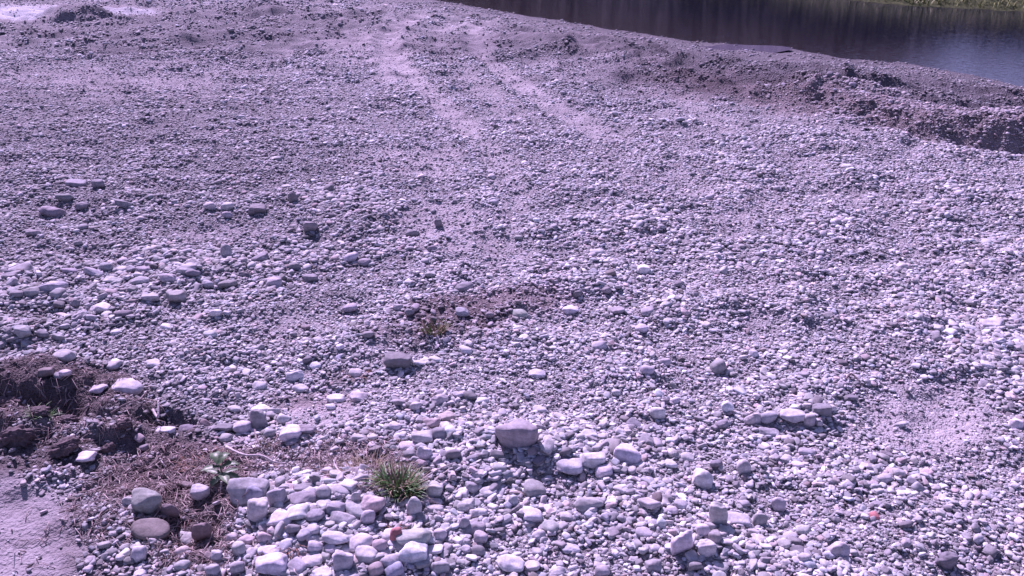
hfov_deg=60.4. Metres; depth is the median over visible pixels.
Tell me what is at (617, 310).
stone
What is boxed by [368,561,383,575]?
stone
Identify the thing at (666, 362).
stone
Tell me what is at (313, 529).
stone
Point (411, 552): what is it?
stone
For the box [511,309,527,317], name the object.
stone
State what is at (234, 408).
stone
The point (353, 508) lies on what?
stone
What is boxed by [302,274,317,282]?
stone
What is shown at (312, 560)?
stone
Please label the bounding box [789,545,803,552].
stone
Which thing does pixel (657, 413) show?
stone
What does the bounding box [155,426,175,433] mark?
stone
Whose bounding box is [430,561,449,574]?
stone
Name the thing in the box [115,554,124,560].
stone
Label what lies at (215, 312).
stone
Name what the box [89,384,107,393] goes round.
stone
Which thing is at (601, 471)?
stone
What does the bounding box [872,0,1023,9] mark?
bank grass
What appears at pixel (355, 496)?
stone
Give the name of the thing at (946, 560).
stone
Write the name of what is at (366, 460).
dry grass
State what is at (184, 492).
litter
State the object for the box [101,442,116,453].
earth clod
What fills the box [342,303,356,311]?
stone
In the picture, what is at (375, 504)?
stone
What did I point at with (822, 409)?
stone
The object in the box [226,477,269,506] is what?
stone
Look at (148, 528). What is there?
stone
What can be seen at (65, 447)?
earth clod
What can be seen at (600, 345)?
stone
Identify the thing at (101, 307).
stone
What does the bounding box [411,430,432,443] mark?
stone
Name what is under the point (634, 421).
stone
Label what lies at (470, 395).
stone
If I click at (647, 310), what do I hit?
stone
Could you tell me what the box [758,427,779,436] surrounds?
stone
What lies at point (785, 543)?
stone
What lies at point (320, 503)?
stone
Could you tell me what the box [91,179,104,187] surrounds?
stone
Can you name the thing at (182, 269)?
stone
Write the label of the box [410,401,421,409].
stone
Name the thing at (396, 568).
stone
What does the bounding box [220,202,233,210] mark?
stone
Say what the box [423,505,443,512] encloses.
stone
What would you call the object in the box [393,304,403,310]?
stone
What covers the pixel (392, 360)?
stone
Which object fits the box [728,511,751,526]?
stone
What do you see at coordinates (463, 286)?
stone
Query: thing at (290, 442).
stone
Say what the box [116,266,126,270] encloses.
stone
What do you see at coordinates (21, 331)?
stone
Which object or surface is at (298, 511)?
stone
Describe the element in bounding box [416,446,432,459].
stone
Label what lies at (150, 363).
stone
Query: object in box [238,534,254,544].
stone
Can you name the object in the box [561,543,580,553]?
stone
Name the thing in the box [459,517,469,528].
stone
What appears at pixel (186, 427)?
stone
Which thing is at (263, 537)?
stone
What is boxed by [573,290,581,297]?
stone
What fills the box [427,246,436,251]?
stone
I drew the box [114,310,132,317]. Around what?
stone
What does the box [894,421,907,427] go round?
stone
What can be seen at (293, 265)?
stone
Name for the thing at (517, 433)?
stone
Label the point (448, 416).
stone
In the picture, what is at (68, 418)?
earth clod
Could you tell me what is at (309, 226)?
stone
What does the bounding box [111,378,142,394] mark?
stone
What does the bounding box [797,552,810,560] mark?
stone
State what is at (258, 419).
stone
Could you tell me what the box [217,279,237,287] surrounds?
stone
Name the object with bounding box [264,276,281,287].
stone
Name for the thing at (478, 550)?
stone
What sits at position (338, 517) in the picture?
stone
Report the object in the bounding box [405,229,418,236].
stone
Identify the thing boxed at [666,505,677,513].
stone
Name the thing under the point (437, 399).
stone
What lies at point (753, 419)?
stone
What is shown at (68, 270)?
stone
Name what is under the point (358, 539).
stone
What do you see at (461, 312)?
stone
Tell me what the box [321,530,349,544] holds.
stone
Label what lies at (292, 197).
stone
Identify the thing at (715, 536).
stone
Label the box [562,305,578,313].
stone
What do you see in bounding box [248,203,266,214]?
stone
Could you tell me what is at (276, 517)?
stone
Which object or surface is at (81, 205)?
stone
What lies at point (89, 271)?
stone
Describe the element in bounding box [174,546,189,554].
stone
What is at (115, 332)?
stone
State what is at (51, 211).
stone
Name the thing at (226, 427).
stone
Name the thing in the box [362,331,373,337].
stone
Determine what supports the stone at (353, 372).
on the ground at (16, 500)
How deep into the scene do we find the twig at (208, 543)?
5.88 m
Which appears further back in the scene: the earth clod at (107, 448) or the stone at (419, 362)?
the stone at (419, 362)
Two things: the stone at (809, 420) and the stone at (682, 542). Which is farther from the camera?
the stone at (809, 420)
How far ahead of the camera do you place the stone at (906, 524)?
5.92 m
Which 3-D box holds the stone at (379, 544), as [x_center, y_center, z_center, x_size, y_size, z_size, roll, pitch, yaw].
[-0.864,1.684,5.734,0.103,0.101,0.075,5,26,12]
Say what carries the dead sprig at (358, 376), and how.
on the ground at (16, 500)
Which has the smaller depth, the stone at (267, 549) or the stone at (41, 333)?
the stone at (267, 549)
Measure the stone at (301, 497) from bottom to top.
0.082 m
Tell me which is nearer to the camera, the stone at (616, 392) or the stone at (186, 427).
the stone at (186, 427)
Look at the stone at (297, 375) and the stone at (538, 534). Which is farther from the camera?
the stone at (297, 375)
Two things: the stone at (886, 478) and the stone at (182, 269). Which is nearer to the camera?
the stone at (886, 478)
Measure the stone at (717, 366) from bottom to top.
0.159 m
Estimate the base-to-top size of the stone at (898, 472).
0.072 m
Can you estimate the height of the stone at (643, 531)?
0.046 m
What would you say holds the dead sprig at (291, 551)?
on the ground at (16, 500)
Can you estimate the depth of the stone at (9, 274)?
9.49 m
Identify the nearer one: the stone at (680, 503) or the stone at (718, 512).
the stone at (718, 512)
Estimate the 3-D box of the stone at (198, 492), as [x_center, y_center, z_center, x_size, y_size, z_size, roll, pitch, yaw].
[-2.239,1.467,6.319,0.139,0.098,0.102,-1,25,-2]
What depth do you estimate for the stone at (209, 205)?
11.63 m
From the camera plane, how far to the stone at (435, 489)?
6.27 m
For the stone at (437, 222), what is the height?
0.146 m
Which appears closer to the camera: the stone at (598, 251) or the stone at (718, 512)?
the stone at (718, 512)
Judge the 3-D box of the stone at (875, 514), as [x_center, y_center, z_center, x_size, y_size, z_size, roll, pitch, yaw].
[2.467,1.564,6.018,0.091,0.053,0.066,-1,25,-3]
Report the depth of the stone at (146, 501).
6.11 m
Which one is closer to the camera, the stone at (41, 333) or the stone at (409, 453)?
the stone at (409, 453)
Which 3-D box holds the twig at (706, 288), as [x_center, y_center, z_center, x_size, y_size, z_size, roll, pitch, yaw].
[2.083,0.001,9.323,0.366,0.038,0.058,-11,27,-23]
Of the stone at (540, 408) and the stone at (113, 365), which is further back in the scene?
the stone at (113, 365)
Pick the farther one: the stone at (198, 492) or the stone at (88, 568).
the stone at (198, 492)
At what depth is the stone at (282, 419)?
7.14 m
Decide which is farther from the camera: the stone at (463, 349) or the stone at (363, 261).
the stone at (363, 261)
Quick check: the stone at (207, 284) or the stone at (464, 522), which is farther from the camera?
the stone at (207, 284)
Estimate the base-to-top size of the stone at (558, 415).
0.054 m
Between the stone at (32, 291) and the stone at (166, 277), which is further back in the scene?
the stone at (166, 277)
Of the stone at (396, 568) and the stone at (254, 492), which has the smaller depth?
the stone at (396, 568)
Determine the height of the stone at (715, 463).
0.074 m
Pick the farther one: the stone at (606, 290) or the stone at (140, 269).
the stone at (140, 269)
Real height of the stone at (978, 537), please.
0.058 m
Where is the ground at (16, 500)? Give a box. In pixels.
[0,0,1023,575]
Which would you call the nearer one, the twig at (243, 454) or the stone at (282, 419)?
the twig at (243, 454)
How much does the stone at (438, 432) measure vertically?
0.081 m
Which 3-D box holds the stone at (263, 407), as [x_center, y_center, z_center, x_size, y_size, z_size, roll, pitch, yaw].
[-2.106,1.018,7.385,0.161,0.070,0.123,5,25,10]
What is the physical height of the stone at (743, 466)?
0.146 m
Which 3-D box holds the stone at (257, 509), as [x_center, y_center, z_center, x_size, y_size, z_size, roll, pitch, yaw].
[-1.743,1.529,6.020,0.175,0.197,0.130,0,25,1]
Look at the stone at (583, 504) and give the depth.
6.12 m
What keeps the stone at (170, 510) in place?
on the ground at (16, 500)
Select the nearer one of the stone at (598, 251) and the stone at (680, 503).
the stone at (680, 503)
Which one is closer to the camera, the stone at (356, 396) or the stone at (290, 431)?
the stone at (290, 431)
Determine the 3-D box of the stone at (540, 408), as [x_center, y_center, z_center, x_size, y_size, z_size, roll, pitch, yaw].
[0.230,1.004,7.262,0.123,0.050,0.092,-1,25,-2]
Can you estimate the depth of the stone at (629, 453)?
6.57 m
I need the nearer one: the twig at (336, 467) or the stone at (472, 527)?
the stone at (472, 527)
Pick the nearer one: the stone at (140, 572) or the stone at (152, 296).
the stone at (140, 572)
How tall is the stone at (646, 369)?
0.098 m
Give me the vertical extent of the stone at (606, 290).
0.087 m
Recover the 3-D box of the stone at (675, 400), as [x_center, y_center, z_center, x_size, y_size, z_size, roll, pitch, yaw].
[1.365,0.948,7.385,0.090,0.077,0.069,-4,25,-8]
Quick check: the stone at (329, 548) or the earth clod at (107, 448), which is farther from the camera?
the earth clod at (107, 448)
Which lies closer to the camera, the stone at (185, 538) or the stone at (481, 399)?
the stone at (185, 538)
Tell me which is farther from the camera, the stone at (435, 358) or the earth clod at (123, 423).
the stone at (435, 358)
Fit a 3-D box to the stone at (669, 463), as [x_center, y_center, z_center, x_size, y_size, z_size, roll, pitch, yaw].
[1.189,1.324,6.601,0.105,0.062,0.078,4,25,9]
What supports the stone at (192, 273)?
on the ground at (16, 500)
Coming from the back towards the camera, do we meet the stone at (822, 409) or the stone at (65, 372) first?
the stone at (65, 372)
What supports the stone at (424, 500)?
on the ground at (16, 500)
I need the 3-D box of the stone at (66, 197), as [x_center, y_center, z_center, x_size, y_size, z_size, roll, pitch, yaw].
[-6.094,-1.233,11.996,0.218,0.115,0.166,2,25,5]
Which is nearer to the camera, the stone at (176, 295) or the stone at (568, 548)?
the stone at (568, 548)
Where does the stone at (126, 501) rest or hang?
on the ground at (16, 500)
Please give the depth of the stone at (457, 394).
7.43 m
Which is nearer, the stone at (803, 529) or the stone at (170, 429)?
the stone at (803, 529)
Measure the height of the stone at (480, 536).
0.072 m
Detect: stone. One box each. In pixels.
[1,272,19,278]
[9,290,23,297]
[13,325,31,338]
[23,286,40,296]
[25,229,40,235]
[36,329,49,337]
[38,281,68,291]
[38,366,54,376]
[39,206,65,217]
[52,349,75,361]
[53,372,62,378]
[54,193,73,201]
[59,369,71,375]
[61,268,76,273]
[65,179,87,187]
[73,241,82,245]
[75,202,87,209]
[75,451,96,461]
[82,565,93,572]
[83,267,103,276]
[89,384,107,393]
[90,302,110,312]
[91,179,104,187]
[98,262,112,271]
[102,276,122,283]
[106,360,122,369]
[109,329,121,334]
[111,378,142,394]
[114,199,132,208]
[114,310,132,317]
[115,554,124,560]
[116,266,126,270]
[122,497,131,505]
[128,276,150,284]
[130,518,169,539]
[130,545,146,562]
[131,488,161,513]
[133,568,147,575]
[135,266,150,272]
[139,444,148,450]
[141,292,159,301]
[145,359,159,367]
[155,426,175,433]
[159,273,176,282]
[160,323,170,329]
[161,504,179,517]
[166,290,186,301]
[173,560,190,570]
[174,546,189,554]
[175,262,197,274]
[178,424,193,431]
[178,531,192,545]
[179,481,193,487]
[185,269,201,276]
[190,483,209,500]
[191,523,213,540]
[201,280,213,287]
[203,201,215,209]
[203,330,216,337]
[204,564,219,575]
[209,309,221,316]
[210,550,222,561]
[214,423,232,432]
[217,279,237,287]
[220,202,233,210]
[220,244,231,255]
[220,433,233,441]
[222,211,232,217]
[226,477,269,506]
[226,533,238,541]
[227,405,240,411]
[230,561,245,574]
[231,541,246,555]
[233,420,251,433]
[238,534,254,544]
[244,485,263,500]
[247,497,267,522]
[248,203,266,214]
[249,409,266,428]
[250,404,269,411]
[251,252,268,261]
[252,381,266,389]
[255,552,287,575]
[257,531,271,543]
[262,545,278,554]
[263,428,276,437]
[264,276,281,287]
[266,488,286,505]
[266,510,291,526]
[276,414,289,423]
[279,424,301,441]
[285,370,303,380]
[285,438,298,445]
[285,524,300,533]
[287,503,309,519]
[288,193,297,202]
[288,262,300,269]
[290,490,316,504]
[292,384,306,392]
[293,483,311,491]
[299,424,316,434]
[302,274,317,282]
[302,356,311,362]
[302,554,322,567]
[303,221,317,231]
[305,509,324,521]
[306,524,319,534]
[307,540,323,552]
[309,475,320,480]
[310,362,320,368]
[312,566,331,575]
[315,484,330,498]
[316,499,330,507]
[320,478,335,483]
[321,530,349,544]
[324,544,335,553]
[325,403,335,409]
[325,501,345,515]
[326,394,344,402]
[329,510,355,526]
[331,483,350,495]
[333,549,353,570]
[340,544,350,552]
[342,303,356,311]
[344,252,357,261]
[346,501,364,518]
[348,368,362,376]
[348,533,372,552]
[349,391,366,401]
[351,492,360,500]
[355,545,377,563]
[358,258,371,265]
[360,510,374,523]
[361,495,384,512]
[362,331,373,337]
[366,433,377,439]
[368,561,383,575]
[372,539,387,550]
[379,553,399,567]
[383,351,412,368]
[384,561,403,575]
[387,421,400,430]
[390,527,401,540]
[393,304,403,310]
[396,528,431,545]
[398,441,416,450]
[398,541,427,563]
[403,449,416,456]
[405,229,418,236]
[405,308,413,315]
[406,496,421,515]
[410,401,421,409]
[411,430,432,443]
[413,360,424,364]
[414,443,427,449]
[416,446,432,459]
[419,495,433,504]
[423,418,440,427]
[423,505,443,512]
[426,480,442,497]
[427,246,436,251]
[427,544,442,554]
[429,356,440,362]
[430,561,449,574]
[431,394,448,404]
[431,427,445,438]
[433,528,446,541]
[434,219,441,226]
[438,411,456,421]
[445,449,460,458]
[453,391,462,396]
[455,282,473,291]
[455,307,468,316]
[457,502,469,512]
[459,345,471,353]
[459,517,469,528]
[462,498,474,508]
[463,391,476,399]
[464,521,485,535]
[466,482,477,493]
[469,508,487,517]
[471,545,484,555]
[473,530,487,543]
[475,397,488,404]
[479,486,496,496]
[485,311,493,318]
[495,418,538,448]
[498,554,524,572]
[508,495,517,506]
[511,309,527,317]
[524,560,539,571]
[528,369,545,377]
[531,529,545,541]
[532,405,546,412]
[549,566,565,575]
[554,412,565,417]
[556,458,582,474]
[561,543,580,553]
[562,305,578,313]
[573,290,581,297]
[573,497,604,512]
[579,452,605,468]
[581,429,597,436]
[590,248,604,255]
[591,340,606,349]
[595,464,612,477]
[595,565,610,575]
[602,286,610,293]
[607,306,624,313]
[612,389,620,395]
[613,443,641,464]
[626,417,641,426]
[635,324,647,332]
[635,526,652,536]
[637,264,650,274]
[639,365,654,374]
[641,306,653,315]
[645,559,661,572]
[649,407,665,418]
[659,358,670,366]
[661,398,669,403]
[665,459,677,467]
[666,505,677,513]
[670,397,679,403]
[670,530,692,554]
[674,280,683,286]
[674,499,687,508]
[680,452,694,461]
[687,561,703,570]
[692,468,713,488]
[696,523,710,536]
[698,539,716,556]
[708,530,721,543]
[709,501,727,524]
[710,359,725,373]
[710,459,721,467]
[715,419,727,428]
[721,401,733,411]
[725,367,734,374]
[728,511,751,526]
[736,459,750,473]
[743,413,760,424]
[749,349,758,357]
[752,513,767,525]
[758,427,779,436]
[760,411,776,423]
[771,497,785,511]
[777,539,791,548]
[780,408,805,422]
[783,531,797,536]
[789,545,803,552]
[791,461,804,467]
[796,525,810,534]
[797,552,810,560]
[798,447,816,455]
[804,413,815,426]
[811,403,831,416]
[827,541,849,557]
[844,394,858,399]
[868,511,879,519]
[877,473,892,483]
[892,468,905,477]
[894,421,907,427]
[898,520,912,528]
[935,551,958,569]
[962,323,975,330]
[973,533,983,542]
[979,318,1003,326]
[1008,418,1023,428]
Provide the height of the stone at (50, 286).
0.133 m
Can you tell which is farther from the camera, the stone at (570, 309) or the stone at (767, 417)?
the stone at (570, 309)
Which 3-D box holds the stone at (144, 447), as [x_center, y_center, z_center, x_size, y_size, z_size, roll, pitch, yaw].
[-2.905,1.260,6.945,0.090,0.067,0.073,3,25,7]
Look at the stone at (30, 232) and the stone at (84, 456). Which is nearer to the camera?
the stone at (84, 456)
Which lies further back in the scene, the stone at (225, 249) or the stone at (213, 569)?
the stone at (225, 249)
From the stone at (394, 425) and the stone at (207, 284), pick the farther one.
the stone at (207, 284)
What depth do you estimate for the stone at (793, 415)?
7.04 m
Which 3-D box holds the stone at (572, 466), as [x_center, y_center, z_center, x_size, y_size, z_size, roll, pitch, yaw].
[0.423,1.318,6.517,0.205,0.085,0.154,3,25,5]
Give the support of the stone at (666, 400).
on the ground at (16, 500)
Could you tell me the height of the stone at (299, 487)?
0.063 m
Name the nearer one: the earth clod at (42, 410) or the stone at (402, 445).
the stone at (402, 445)
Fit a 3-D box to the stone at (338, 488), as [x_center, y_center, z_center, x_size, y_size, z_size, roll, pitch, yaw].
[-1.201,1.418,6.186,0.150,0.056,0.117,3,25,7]
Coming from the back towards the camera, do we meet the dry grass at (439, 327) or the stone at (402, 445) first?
the dry grass at (439, 327)
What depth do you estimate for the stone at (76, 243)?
10.57 m
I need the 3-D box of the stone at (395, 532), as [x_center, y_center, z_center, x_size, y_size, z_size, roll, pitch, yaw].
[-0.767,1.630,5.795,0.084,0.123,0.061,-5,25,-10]
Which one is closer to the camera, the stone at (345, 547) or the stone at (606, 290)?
the stone at (345, 547)
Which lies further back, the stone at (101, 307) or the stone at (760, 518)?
the stone at (101, 307)
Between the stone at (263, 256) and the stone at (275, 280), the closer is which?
the stone at (275, 280)
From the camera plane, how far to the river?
29.22 m
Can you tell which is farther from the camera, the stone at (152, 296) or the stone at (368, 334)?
the stone at (152, 296)
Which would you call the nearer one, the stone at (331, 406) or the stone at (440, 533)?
the stone at (440, 533)
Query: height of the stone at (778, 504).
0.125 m
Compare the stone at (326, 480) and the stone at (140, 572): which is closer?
the stone at (140, 572)
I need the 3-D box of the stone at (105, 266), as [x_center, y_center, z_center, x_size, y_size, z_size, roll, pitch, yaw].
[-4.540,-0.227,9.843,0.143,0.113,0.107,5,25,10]
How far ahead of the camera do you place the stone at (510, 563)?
5.61 m
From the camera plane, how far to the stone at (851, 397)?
7.44 m
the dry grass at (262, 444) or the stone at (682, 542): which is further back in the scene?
the dry grass at (262, 444)
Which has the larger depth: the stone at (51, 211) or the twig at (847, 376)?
the stone at (51, 211)
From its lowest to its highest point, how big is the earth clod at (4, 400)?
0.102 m
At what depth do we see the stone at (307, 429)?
6.90 m
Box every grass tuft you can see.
[24,401,59,419]
[357,452,433,501]
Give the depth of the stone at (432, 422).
6.99 m
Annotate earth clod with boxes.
[0,395,23,407]
[0,424,35,449]
[30,405,50,416]
[47,435,80,458]
[59,414,79,423]
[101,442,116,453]
[115,417,131,429]
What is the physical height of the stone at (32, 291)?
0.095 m
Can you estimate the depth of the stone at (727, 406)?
7.21 m
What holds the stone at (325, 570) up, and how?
on the ground at (16, 500)
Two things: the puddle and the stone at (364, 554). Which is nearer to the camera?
the stone at (364, 554)
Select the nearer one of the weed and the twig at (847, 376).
the weed
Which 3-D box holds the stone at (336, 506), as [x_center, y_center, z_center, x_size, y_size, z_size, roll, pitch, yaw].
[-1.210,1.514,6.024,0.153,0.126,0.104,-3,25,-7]
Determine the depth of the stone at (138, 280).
9.44 m
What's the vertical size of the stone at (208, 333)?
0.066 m
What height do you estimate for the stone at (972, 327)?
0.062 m
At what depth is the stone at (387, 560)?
5.62 m
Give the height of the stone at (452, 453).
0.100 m
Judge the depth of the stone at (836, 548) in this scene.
5.56 m
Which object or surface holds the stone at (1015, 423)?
on the ground at (16, 500)
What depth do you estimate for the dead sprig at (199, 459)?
6.79 m
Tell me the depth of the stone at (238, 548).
5.73 m
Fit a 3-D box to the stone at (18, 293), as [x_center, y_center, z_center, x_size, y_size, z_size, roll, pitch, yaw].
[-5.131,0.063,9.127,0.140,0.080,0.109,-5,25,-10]
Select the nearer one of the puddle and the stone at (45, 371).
the stone at (45, 371)
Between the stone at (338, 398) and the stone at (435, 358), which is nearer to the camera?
the stone at (338, 398)
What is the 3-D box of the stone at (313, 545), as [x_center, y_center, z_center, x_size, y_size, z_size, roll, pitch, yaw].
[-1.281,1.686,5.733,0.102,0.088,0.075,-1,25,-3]
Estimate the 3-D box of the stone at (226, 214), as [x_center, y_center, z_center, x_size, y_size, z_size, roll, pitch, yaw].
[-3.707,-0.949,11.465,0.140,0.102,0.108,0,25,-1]
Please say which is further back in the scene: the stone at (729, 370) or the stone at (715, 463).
the stone at (729, 370)
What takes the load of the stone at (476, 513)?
on the ground at (16, 500)
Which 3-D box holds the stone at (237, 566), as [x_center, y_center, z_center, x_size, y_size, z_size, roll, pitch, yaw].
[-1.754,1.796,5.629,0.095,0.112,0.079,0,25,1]
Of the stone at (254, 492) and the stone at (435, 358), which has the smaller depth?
the stone at (254, 492)
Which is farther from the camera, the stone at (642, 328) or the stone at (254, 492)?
the stone at (642, 328)
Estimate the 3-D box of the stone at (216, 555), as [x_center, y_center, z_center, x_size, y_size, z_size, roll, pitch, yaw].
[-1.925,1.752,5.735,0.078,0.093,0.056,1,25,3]
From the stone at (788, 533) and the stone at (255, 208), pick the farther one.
the stone at (255, 208)
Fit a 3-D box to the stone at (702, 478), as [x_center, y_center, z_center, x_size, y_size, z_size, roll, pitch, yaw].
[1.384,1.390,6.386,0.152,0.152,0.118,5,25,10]
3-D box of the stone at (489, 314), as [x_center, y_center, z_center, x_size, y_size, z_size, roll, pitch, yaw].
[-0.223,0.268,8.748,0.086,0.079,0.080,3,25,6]
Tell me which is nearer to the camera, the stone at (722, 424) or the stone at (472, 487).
the stone at (472, 487)
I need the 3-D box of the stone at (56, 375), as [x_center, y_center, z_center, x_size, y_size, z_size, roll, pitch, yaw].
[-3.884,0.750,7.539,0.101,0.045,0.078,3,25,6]
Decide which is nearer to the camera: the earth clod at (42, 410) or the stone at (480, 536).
the stone at (480, 536)
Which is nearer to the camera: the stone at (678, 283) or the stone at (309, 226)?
the stone at (678, 283)
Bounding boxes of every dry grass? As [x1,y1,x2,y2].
[247,436,272,452]
[326,443,397,480]
[416,316,451,336]
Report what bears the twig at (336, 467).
on the ground at (16, 500)
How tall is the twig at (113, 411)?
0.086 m
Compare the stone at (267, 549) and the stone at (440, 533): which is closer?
the stone at (267, 549)
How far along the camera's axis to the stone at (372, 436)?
6.83 m
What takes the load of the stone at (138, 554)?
on the ground at (16, 500)
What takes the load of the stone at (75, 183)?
on the ground at (16, 500)
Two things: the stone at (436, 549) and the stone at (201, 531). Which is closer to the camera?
the stone at (436, 549)
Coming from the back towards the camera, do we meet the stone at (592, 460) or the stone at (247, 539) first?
the stone at (592, 460)
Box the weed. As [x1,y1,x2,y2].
[201,451,239,485]
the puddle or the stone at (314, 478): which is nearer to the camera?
the stone at (314, 478)
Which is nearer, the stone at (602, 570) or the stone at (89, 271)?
the stone at (602, 570)
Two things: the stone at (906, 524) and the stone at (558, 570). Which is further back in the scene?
the stone at (906, 524)
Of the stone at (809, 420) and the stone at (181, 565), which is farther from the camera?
the stone at (809, 420)
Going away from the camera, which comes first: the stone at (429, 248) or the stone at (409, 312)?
the stone at (409, 312)
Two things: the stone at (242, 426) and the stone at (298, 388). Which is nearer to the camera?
the stone at (242, 426)
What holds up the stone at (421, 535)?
on the ground at (16, 500)
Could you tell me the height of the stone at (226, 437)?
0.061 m
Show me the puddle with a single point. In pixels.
(763, 48)
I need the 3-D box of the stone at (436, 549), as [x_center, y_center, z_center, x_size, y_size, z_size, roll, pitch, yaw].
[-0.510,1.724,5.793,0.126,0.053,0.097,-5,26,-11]
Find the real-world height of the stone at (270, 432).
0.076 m
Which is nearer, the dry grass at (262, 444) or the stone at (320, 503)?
the stone at (320, 503)
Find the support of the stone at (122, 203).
on the ground at (16, 500)
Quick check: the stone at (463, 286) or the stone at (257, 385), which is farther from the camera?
the stone at (463, 286)
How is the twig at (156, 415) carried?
on the ground at (16, 500)
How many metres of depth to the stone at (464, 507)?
6.17 m
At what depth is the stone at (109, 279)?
9.44 m
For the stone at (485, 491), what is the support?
on the ground at (16, 500)
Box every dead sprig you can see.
[169,444,235,476]
[273,524,308,559]
[343,366,369,381]
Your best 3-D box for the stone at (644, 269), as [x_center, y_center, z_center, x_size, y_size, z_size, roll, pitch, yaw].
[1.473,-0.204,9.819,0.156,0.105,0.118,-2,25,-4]
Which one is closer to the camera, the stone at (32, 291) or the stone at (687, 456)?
the stone at (687, 456)
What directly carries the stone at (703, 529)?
on the ground at (16, 500)
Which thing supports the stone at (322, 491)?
on the ground at (16, 500)
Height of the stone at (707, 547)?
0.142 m
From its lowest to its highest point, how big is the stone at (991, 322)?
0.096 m
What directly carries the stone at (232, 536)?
on the ground at (16, 500)
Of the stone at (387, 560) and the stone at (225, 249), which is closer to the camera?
the stone at (387, 560)
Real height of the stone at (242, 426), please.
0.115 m
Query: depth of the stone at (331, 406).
7.32 m
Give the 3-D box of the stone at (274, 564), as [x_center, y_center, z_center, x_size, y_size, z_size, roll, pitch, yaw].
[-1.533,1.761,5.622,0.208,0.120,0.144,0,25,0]
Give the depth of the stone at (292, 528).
5.81 m
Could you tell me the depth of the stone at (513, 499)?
6.18 m
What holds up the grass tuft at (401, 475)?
on the ground at (16, 500)
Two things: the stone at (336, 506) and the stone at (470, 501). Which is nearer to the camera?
the stone at (336, 506)
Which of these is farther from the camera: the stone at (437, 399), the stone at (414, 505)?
the stone at (437, 399)
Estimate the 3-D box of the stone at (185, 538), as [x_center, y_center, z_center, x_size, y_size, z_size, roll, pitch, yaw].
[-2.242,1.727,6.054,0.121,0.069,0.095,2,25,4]
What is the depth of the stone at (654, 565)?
5.62 m
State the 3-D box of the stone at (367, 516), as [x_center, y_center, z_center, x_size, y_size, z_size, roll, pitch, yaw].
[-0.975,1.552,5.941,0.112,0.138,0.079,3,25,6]
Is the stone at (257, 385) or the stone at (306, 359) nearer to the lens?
the stone at (257, 385)
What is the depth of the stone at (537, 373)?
7.82 m
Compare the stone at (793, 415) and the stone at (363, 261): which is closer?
the stone at (793, 415)
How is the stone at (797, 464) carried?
on the ground at (16, 500)
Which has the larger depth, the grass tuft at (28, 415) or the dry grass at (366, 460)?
the grass tuft at (28, 415)
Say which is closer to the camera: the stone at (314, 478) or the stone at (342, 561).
the stone at (342, 561)
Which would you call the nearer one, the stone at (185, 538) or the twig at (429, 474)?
the stone at (185, 538)
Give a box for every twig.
[110,399,139,413]
[151,400,159,418]
[199,532,212,553]
[225,445,286,463]
[280,540,331,555]
[333,460,367,483]
[421,462,455,479]
[693,284,720,291]
[844,373,859,381]
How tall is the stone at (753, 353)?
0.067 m
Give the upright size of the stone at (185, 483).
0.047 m
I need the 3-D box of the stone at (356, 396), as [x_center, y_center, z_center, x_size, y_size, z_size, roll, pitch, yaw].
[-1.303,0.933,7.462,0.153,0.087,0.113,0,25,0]
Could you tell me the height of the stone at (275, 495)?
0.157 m
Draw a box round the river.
[437,0,1023,86]
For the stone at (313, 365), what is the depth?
7.93 m
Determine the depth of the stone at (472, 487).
6.32 m
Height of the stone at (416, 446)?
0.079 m
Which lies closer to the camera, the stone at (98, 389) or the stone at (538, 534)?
the stone at (538, 534)
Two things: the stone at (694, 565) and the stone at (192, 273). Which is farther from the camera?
the stone at (192, 273)
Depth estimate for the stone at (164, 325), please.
8.58 m
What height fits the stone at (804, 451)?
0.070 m
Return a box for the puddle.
[698,44,791,52]
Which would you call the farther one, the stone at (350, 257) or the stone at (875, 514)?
the stone at (350, 257)
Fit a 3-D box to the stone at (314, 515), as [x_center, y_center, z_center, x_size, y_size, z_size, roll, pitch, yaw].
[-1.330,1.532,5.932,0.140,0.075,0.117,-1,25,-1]
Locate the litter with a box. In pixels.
[0,352,422,575]
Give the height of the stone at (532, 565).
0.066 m
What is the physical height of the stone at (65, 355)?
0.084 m
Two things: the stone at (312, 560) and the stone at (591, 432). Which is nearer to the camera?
the stone at (312, 560)

